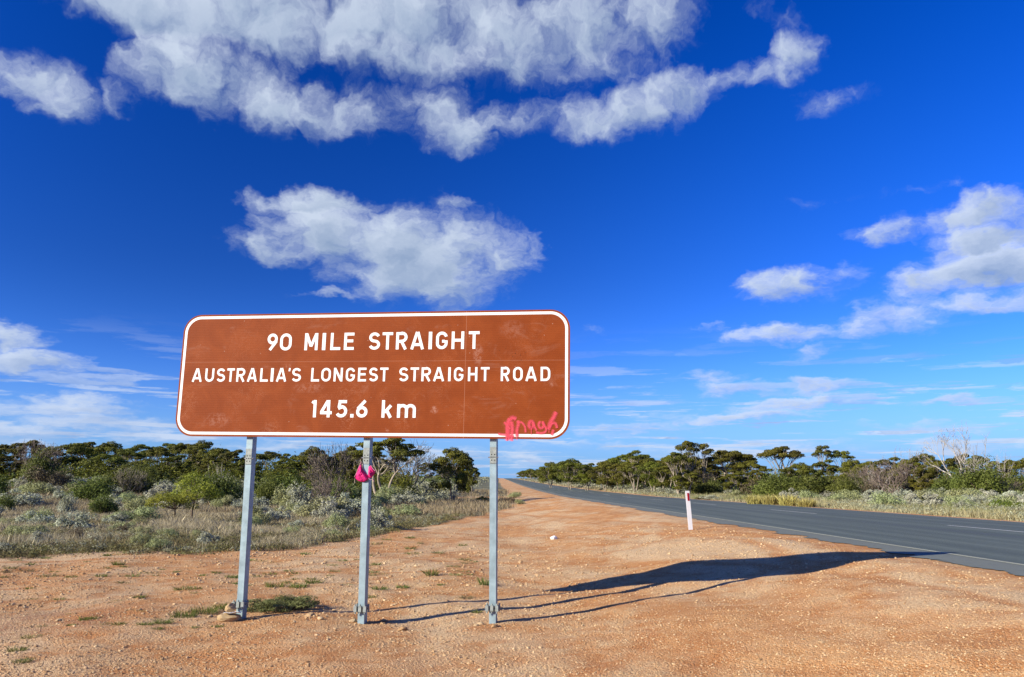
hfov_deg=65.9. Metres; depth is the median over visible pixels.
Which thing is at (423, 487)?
saltbush
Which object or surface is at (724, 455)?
mallee tree
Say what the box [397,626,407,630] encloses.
stone
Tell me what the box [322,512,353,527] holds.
sage bush
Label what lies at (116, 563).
weed
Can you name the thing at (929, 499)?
saltbush
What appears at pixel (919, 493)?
sage bush
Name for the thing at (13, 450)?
mallee tree
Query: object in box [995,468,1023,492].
green bush
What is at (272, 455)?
mallee tree
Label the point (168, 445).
mallee tree
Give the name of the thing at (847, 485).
green bush
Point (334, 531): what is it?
sage bush
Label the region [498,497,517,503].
brown bush
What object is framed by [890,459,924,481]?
mallee tree
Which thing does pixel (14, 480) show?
saltbush
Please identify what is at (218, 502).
sage bush
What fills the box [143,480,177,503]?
saltbush
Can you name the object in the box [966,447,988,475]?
dead tree
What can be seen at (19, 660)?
weed
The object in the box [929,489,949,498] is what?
sage bush
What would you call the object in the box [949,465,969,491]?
green bush
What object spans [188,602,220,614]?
grass tuft
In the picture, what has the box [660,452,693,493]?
mallee tree
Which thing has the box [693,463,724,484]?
mallee tree
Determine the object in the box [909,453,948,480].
mallee tree
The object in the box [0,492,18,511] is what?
green bush
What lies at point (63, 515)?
saltbush
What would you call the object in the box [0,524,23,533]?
sage bush
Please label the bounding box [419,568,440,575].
grass tuft
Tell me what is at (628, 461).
mallee tree
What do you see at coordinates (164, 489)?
saltbush
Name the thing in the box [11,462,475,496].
distant green scrub
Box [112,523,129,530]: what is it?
brown bush
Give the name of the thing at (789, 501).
yellow grass
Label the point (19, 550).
scrub
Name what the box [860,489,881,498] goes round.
saltbush
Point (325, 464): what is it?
dry shrub
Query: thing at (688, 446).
mallee tree
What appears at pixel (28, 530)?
sage bush
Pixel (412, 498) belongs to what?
saltbush
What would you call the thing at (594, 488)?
distant verge grass
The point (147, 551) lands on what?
grass
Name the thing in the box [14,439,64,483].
dry shrub
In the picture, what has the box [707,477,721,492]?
green bush
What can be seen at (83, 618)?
weed
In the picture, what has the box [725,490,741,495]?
sage bush
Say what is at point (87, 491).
green bush
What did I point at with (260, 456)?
mallee tree
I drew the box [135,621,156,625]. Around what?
weed
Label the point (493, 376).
road sign
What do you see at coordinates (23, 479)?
saltbush
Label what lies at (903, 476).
dry shrub
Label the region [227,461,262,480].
mallee tree
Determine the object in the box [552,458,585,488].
mallee tree
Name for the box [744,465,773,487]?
mallee tree
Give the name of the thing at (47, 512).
sage bush
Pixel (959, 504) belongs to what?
saltbush
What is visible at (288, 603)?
shrub
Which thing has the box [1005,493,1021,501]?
saltbush
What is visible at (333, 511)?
saltbush
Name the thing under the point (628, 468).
mallee tree
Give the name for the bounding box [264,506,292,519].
saltbush
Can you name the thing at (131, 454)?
mallee tree
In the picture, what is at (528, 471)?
mallee tree
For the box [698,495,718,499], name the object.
saltbush
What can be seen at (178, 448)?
mallee tree
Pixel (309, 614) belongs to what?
stone
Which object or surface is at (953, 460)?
mallee tree
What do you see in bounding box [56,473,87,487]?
saltbush
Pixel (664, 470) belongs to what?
mallee tree
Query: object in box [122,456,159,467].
mallee tree
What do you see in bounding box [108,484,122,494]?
saltbush
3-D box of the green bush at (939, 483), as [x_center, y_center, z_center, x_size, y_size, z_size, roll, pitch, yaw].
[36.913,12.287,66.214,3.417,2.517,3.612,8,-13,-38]
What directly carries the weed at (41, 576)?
on the ground at (550, 512)
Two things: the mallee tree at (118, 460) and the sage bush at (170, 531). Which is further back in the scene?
the mallee tree at (118, 460)
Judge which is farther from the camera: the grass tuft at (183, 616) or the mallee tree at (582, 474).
the mallee tree at (582, 474)
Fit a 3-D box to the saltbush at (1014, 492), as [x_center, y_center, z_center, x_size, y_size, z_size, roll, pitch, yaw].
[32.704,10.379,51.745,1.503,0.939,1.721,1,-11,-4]
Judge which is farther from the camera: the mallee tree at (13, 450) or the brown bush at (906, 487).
the mallee tree at (13, 450)
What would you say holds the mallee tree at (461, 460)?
on the ground at (550, 512)
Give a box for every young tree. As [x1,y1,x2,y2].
[144,491,198,518]
[169,472,224,516]
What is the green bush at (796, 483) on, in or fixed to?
on the ground at (550, 512)
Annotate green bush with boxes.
[0,471,10,494]
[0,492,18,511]
[19,448,59,485]
[54,464,69,480]
[61,472,116,502]
[84,490,119,513]
[99,463,159,493]
[121,468,155,493]
[126,460,147,480]
[132,457,160,482]
[154,465,171,479]
[198,464,242,503]
[239,505,264,519]
[253,470,279,502]
[254,469,307,494]
[312,476,361,498]
[330,475,357,503]
[356,478,378,493]
[475,496,489,501]
[684,478,720,494]
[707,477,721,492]
[748,475,795,495]
[752,467,796,496]
[782,472,802,494]
[795,469,842,496]
[830,470,863,497]
[889,477,918,491]
[928,470,955,491]
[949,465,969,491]
[950,456,1017,494]
[987,499,1010,505]
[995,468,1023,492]
[1005,502,1023,508]
[1006,473,1023,494]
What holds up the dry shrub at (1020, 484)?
on the ground at (550, 512)
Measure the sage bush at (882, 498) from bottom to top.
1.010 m
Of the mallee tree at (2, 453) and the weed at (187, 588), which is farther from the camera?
the mallee tree at (2, 453)
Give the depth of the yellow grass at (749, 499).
42.89 m
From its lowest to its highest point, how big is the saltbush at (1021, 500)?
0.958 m
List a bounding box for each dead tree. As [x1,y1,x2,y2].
[865,461,894,489]
[882,446,925,478]
[914,423,1006,476]
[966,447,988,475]
[993,453,1014,474]
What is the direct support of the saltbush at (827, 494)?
on the ground at (550, 512)
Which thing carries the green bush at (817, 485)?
on the ground at (550, 512)
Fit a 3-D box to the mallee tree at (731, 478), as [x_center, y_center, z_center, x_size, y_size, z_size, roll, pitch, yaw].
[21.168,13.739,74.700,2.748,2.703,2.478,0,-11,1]
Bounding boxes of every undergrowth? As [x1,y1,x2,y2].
[0,444,420,493]
[578,469,1023,495]
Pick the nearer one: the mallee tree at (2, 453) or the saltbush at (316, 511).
the saltbush at (316, 511)
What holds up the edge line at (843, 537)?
on the road
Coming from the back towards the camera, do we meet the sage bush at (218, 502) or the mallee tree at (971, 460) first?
the mallee tree at (971, 460)
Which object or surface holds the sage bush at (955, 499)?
on the ground at (550, 512)
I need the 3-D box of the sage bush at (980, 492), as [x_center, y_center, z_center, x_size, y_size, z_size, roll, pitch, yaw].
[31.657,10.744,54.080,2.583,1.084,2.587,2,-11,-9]
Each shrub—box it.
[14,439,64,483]
[113,467,150,493]
[247,594,319,612]
[299,472,349,501]
[300,468,316,482]
[301,442,355,497]
[375,439,453,486]
[380,470,403,483]
[693,469,716,483]
[846,465,884,488]
[858,458,916,496]
[990,479,1023,493]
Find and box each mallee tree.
[0,444,19,472]
[0,449,13,464]
[0,455,24,477]
[6,440,45,467]
[32,449,69,470]
[33,443,109,472]
[67,442,102,467]
[80,454,126,473]
[93,441,122,465]
[113,449,144,462]
[121,444,159,464]
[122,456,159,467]
[145,448,174,468]
[157,443,177,457]
[158,455,194,476]
[167,442,193,462]
[180,440,219,468]
[195,457,231,478]
[202,448,230,467]
[219,449,245,474]
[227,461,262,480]
[237,453,271,465]
[262,451,287,471]
[271,453,307,476]
[274,462,302,476]
[297,446,330,475]
[327,452,357,479]
[335,446,362,484]
[349,438,425,492]
[375,455,393,475]
[419,463,435,477]
[427,447,474,500]
[464,465,480,498]
[519,471,529,477]
[524,468,535,478]
[535,462,562,487]
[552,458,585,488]
[570,464,596,481]
[572,463,602,489]
[586,461,618,490]
[606,463,632,490]
[607,454,639,482]
[617,457,663,486]
[619,462,651,489]
[622,454,654,484]
[624,450,645,483]
[632,461,668,491]
[650,455,700,486]
[650,465,681,489]
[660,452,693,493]
[674,440,700,491]
[674,469,700,493]
[683,456,709,477]
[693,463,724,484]
[695,443,713,482]
[697,450,756,490]
[708,451,751,486]
[721,469,748,492]
[736,460,766,493]
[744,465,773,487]
[756,446,804,476]
[778,465,803,480]
[786,462,815,481]
[810,459,841,482]
[811,445,831,470]
[828,450,855,474]
[834,469,859,479]
[838,459,868,479]
[851,461,884,483]
[870,467,893,490]
[873,457,913,484]
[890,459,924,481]
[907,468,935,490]
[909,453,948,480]
[926,461,959,481]
[946,453,973,476]
[960,455,996,468]
[984,461,1009,477]
[996,459,1023,479]
[1008,458,1023,472]
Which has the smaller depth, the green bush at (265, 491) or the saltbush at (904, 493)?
the saltbush at (904, 493)
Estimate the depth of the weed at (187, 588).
11.58 m
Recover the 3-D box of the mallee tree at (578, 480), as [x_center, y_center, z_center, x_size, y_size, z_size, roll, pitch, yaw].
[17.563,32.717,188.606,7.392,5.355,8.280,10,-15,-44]
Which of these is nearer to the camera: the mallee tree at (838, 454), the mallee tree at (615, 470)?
the mallee tree at (838, 454)
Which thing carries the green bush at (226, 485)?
on the ground at (550, 512)
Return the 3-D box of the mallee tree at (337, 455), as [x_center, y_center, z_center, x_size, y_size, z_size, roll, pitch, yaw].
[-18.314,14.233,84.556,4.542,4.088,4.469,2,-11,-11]
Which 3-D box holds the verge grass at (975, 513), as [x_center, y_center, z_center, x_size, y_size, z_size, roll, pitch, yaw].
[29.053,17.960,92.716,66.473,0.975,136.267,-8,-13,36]
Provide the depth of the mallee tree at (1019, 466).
75.41 m
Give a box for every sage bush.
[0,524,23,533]
[2,517,22,524]
[6,523,51,536]
[14,485,39,493]
[21,481,60,494]
[21,506,55,519]
[60,483,85,492]
[103,510,131,519]
[107,520,135,528]
[113,485,135,493]
[118,492,143,502]
[120,505,163,519]
[123,494,157,509]
[125,531,152,545]
[128,524,153,533]
[129,516,149,524]
[144,536,171,549]
[156,528,178,536]
[189,530,202,536]
[210,495,236,507]
[211,498,230,506]
[230,477,243,493]
[238,516,263,525]
[252,510,271,523]
[269,484,302,506]
[273,502,300,511]
[284,524,300,533]
[291,496,356,516]
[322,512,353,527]
[324,529,347,535]
[360,497,383,509]
[371,492,393,503]
[372,507,390,519]
[374,483,397,499]
[390,503,422,515]
[392,486,414,497]
[414,499,427,504]
[507,492,521,497]
[515,499,524,503]
[690,495,703,498]
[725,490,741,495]
[798,490,821,498]
[823,492,846,501]
[831,488,863,500]
[867,490,906,505]
[894,488,929,500]
[924,488,947,494]
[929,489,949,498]
[942,494,979,506]
[947,488,978,498]
[958,488,997,494]
[979,493,998,500]
[987,495,1019,503]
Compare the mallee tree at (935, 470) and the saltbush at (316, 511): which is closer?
the saltbush at (316, 511)
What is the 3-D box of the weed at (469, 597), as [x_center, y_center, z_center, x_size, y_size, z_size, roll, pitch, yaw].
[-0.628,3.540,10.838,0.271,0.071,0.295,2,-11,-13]
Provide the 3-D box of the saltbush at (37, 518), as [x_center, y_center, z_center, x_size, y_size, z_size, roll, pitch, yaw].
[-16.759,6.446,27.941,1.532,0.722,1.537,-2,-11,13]
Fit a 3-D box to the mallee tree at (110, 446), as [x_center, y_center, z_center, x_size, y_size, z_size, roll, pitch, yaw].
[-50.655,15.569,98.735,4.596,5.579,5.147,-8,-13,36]
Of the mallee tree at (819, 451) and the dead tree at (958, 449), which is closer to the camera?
the dead tree at (958, 449)
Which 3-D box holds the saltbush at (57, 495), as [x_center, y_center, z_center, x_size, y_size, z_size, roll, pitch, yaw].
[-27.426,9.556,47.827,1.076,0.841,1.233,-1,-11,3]
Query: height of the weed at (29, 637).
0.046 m
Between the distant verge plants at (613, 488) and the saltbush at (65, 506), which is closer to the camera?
the saltbush at (65, 506)
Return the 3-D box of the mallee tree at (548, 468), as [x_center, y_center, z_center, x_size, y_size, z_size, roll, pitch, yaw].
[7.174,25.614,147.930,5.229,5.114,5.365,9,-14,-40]
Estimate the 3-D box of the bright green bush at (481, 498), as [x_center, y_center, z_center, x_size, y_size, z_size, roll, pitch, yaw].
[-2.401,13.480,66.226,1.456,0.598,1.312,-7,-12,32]
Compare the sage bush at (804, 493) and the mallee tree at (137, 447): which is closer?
the sage bush at (804, 493)
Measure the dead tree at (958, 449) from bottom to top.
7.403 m
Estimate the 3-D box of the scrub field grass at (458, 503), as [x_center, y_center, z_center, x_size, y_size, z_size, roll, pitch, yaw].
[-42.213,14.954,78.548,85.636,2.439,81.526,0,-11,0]
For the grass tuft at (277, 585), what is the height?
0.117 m
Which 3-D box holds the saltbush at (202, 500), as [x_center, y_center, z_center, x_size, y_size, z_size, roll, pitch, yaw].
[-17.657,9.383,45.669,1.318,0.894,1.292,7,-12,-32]
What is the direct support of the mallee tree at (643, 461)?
on the ground at (550, 512)
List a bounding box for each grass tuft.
[169,609,198,617]
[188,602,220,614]
[213,602,228,609]
[263,580,286,587]
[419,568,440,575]
[475,575,500,585]
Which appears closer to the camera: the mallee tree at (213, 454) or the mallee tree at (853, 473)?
the mallee tree at (853, 473)
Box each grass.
[0,492,352,551]
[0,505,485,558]
[9,485,516,515]
[520,478,673,492]
[607,488,1023,520]
[744,494,765,503]
[759,493,782,504]
[775,493,798,505]
[795,498,816,506]
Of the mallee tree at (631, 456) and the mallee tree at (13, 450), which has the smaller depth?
the mallee tree at (13, 450)
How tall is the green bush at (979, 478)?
3.556 m
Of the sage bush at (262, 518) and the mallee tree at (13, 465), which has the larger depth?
the mallee tree at (13, 465)
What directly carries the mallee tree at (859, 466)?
on the ground at (550, 512)
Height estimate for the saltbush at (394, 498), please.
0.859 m
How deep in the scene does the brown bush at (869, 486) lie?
62.73 m
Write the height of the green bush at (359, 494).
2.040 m
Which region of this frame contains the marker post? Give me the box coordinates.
[685,491,692,529]
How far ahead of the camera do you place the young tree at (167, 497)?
30.03 m
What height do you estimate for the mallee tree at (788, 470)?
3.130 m
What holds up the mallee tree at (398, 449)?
on the ground at (550, 512)
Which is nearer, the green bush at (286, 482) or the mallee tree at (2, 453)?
the green bush at (286, 482)
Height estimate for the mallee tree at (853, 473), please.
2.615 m
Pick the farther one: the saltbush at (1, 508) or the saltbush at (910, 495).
the saltbush at (910, 495)
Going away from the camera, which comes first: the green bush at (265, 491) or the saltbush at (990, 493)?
the saltbush at (990, 493)
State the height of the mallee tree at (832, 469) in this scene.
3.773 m
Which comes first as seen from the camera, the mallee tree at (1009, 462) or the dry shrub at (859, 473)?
the dry shrub at (859, 473)
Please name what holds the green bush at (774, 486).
on the ground at (550, 512)
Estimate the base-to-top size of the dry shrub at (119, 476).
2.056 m
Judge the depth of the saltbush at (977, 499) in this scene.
38.48 m
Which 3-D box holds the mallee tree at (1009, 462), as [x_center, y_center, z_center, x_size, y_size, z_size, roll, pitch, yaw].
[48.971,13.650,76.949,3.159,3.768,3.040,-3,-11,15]
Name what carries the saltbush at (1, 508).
on the ground at (550, 512)
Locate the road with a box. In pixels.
[505,478,1023,575]
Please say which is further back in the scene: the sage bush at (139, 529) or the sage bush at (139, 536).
the sage bush at (139, 529)
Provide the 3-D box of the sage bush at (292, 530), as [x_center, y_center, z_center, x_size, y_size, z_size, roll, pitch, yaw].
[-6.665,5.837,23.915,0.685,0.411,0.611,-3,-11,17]
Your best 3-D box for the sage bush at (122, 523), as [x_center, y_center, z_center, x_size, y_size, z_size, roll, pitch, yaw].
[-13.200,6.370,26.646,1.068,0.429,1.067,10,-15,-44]
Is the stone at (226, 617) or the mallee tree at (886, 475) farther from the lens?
the mallee tree at (886, 475)
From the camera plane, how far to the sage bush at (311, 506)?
36.49 m
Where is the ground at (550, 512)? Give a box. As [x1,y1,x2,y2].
[0,478,1023,676]
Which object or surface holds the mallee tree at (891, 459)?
on the ground at (550, 512)
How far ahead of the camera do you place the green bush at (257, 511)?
31.36 m
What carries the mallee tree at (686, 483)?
on the ground at (550, 512)
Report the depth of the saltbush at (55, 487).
55.70 m
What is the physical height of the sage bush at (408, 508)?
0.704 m
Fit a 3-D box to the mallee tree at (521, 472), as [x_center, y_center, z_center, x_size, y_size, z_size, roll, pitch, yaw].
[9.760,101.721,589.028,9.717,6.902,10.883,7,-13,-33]
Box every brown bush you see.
[17,463,76,486]
[60,526,84,537]
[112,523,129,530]
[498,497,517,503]
[737,474,778,492]
[852,479,883,493]
[901,480,930,492]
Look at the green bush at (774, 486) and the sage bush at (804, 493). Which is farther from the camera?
the green bush at (774, 486)
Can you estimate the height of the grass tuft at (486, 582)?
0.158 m
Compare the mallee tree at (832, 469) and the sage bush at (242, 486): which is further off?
the mallee tree at (832, 469)
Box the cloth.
[354,463,375,481]
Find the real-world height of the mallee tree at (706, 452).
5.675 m
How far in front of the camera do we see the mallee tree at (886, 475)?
70.49 m
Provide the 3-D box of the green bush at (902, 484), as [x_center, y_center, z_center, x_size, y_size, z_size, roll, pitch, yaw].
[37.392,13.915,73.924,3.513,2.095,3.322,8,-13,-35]
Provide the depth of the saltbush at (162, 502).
40.83 m
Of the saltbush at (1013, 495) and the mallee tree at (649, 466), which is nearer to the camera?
the saltbush at (1013, 495)
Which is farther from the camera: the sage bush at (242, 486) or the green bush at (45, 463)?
the green bush at (45, 463)
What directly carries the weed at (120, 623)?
on the ground at (550, 512)
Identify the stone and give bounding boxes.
[217,613,241,621]
[225,603,235,611]
[304,612,314,616]
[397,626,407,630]
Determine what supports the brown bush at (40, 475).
on the ground at (550, 512)
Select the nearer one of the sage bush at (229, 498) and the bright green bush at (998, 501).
the bright green bush at (998, 501)
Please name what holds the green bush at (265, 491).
on the ground at (550, 512)
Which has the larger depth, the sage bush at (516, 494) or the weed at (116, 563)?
the sage bush at (516, 494)
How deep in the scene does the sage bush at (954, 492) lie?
44.94 m
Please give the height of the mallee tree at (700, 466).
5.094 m
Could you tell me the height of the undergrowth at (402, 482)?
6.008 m
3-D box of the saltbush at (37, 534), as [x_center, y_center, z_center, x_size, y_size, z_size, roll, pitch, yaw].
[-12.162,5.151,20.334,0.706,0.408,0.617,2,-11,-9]
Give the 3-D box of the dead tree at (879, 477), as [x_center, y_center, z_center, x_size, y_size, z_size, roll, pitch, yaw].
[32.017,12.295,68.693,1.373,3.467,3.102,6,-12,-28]
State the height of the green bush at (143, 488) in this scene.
2.416 m
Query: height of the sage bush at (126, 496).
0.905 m
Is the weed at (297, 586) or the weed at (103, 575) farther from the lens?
the weed at (103, 575)
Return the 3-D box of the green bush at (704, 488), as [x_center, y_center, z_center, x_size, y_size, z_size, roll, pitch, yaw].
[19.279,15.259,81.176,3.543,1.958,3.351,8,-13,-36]
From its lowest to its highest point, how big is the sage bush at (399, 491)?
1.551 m
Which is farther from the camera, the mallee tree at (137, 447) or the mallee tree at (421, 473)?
the mallee tree at (421, 473)
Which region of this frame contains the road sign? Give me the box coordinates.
[176,310,569,623]
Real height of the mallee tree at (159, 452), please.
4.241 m
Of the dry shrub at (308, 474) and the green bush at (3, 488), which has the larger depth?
the dry shrub at (308, 474)
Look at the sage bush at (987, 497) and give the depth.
42.11 m
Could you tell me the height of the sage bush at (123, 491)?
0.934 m
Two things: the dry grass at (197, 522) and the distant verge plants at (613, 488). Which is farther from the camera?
the distant verge plants at (613, 488)
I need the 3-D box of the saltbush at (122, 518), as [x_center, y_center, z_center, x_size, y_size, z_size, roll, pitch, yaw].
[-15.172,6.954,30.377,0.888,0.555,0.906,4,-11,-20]
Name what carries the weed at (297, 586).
on the ground at (550, 512)
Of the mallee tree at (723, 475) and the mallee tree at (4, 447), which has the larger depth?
the mallee tree at (723, 475)
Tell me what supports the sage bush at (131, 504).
on the ground at (550, 512)
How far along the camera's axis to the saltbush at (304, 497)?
42.34 m
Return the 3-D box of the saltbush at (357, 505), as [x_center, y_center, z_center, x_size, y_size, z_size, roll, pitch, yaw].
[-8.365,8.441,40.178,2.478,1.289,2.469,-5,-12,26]
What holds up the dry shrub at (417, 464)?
on the ground at (550, 512)
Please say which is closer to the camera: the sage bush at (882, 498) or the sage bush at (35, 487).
the sage bush at (882, 498)
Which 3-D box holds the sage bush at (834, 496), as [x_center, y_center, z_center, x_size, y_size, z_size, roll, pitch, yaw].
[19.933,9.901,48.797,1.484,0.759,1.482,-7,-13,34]
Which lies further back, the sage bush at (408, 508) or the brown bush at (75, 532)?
the sage bush at (408, 508)
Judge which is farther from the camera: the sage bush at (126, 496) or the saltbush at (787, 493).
the saltbush at (787, 493)
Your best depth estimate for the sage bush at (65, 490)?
55.09 m
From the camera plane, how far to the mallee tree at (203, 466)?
74.33 m
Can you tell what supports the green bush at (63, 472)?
on the ground at (550, 512)
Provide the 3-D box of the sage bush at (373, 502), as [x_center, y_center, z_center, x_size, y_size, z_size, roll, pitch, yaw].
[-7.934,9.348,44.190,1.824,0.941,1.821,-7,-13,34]
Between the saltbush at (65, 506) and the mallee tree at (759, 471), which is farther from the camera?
the mallee tree at (759, 471)
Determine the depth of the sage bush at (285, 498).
45.94 m
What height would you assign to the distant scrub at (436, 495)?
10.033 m
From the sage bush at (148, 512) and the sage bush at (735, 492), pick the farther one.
the sage bush at (735, 492)
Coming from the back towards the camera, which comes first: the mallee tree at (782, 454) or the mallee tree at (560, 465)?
the mallee tree at (560, 465)
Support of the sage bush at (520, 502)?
on the ground at (550, 512)
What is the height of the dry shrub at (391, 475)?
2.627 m
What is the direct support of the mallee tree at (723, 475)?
on the ground at (550, 512)
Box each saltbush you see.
[0,488,43,505]
[0,506,7,516]
[0,542,14,551]
[5,478,19,487]
[14,475,28,487]
[15,511,56,523]
[28,530,54,541]
[41,483,63,492]
[46,489,65,499]
[53,509,98,529]
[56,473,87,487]
[56,491,79,513]
[58,512,78,518]
[99,493,122,506]
[102,514,121,521]
[107,512,129,523]
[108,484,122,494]
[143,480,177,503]
[154,483,179,491]
[154,492,192,509]
[195,498,211,505]
[196,531,220,544]
[230,502,242,508]
[231,493,271,506]
[254,501,269,510]
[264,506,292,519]
[286,480,313,506]
[287,519,303,525]
[309,499,348,517]
[318,504,347,519]
[328,492,361,513]
[356,505,394,528]
[389,495,406,504]
[395,490,426,503]
[411,481,429,493]
[442,490,460,497]
[664,488,674,493]
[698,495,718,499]
[779,487,800,498]
[819,491,833,498]
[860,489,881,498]
[860,494,874,502]
[891,487,918,496]
[897,492,921,504]
[913,492,944,505]
[951,499,970,507]
[969,493,996,503]
[977,489,997,497]
[998,490,1022,497]
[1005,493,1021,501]
[1017,492,1023,504]
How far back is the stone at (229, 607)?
8.89 m
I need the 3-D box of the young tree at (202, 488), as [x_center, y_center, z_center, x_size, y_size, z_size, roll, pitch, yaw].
[-13.412,6.638,33.107,2.476,2.126,2.308,-3,-11,15]
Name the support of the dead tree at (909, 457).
on the ground at (550, 512)
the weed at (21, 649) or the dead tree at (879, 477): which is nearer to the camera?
the weed at (21, 649)
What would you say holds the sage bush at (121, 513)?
on the ground at (550, 512)
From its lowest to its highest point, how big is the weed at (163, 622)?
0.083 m
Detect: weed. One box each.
[1,644,31,651]
[9,657,37,662]
[20,633,44,638]
[38,573,58,577]
[76,615,96,620]
[92,574,114,576]
[108,621,126,625]
[110,561,125,564]
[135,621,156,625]
[152,615,176,623]
[171,586,201,590]
[285,581,311,587]
[302,578,324,583]
[371,584,387,589]
[459,594,474,598]
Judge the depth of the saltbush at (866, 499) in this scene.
45.13 m
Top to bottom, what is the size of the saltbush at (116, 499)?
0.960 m
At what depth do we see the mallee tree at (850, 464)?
82.63 m
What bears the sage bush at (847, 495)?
on the ground at (550, 512)
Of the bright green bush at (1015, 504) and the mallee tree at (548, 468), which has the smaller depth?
the bright green bush at (1015, 504)
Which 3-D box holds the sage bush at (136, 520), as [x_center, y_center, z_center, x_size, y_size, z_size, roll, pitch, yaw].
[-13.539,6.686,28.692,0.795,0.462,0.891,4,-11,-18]
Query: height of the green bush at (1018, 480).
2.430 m
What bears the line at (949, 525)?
on the road
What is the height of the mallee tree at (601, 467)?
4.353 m
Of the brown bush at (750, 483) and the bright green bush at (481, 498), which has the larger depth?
the brown bush at (750, 483)
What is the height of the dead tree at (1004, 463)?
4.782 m
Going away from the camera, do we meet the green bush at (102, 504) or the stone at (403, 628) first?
the stone at (403, 628)
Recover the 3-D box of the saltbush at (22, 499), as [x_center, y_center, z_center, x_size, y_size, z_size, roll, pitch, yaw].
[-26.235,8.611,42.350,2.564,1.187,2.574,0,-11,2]
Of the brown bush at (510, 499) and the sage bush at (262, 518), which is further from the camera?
the brown bush at (510, 499)
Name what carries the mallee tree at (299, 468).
on the ground at (550, 512)
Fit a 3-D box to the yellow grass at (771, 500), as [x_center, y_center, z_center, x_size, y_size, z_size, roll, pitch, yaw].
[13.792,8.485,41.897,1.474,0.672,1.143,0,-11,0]
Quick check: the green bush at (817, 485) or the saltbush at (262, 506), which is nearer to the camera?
the saltbush at (262, 506)
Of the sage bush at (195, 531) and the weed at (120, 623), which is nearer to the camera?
the weed at (120, 623)
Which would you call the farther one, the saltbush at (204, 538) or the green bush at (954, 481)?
the green bush at (954, 481)
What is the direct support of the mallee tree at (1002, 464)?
on the ground at (550, 512)
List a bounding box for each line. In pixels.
[504,478,1023,564]
[605,494,1020,531]
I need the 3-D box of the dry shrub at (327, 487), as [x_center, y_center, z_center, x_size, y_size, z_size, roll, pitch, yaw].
[-10.218,8.418,43.086,3.041,2.238,1.851,7,-12,-32]
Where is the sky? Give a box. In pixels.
[0,0,1023,477]
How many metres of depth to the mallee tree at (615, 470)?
103.91 m
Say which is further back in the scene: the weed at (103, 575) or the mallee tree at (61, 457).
the mallee tree at (61, 457)
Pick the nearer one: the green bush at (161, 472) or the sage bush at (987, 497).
the sage bush at (987, 497)
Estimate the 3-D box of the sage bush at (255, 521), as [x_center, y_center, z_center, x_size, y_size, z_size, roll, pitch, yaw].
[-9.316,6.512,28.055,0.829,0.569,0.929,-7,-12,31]
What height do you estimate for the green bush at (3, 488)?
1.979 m
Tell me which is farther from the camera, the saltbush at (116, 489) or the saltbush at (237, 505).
the saltbush at (116, 489)
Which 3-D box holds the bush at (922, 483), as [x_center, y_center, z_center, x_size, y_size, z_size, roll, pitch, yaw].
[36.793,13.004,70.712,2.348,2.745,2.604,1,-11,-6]
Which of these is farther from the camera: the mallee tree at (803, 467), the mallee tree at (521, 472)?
the mallee tree at (521, 472)
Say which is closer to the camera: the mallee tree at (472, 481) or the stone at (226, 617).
the stone at (226, 617)
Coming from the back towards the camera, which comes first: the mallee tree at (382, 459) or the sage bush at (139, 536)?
the mallee tree at (382, 459)
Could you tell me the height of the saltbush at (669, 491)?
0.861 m
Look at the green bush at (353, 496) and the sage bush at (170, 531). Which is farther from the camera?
the green bush at (353, 496)
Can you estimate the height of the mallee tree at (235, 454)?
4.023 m
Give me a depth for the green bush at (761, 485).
70.70 m
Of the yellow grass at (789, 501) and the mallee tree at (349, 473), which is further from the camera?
the mallee tree at (349, 473)
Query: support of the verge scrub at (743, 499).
on the ground at (550, 512)
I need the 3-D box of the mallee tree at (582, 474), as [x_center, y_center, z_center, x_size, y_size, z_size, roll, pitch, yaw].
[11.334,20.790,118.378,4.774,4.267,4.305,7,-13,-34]
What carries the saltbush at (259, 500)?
on the ground at (550, 512)
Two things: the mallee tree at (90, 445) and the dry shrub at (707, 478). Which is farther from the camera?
the mallee tree at (90, 445)
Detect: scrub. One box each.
[0,515,447,557]
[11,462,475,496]
[150,471,489,501]
[635,489,1023,513]
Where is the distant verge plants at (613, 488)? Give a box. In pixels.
[518,478,684,492]
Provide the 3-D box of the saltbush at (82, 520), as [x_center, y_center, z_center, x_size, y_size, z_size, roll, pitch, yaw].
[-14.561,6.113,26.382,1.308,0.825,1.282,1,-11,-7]
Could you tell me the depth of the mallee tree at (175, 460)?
78.29 m
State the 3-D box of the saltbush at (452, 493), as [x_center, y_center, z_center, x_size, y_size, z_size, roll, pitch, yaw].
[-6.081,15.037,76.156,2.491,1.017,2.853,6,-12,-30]
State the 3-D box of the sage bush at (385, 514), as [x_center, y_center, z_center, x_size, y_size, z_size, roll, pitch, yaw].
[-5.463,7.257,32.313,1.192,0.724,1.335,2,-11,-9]

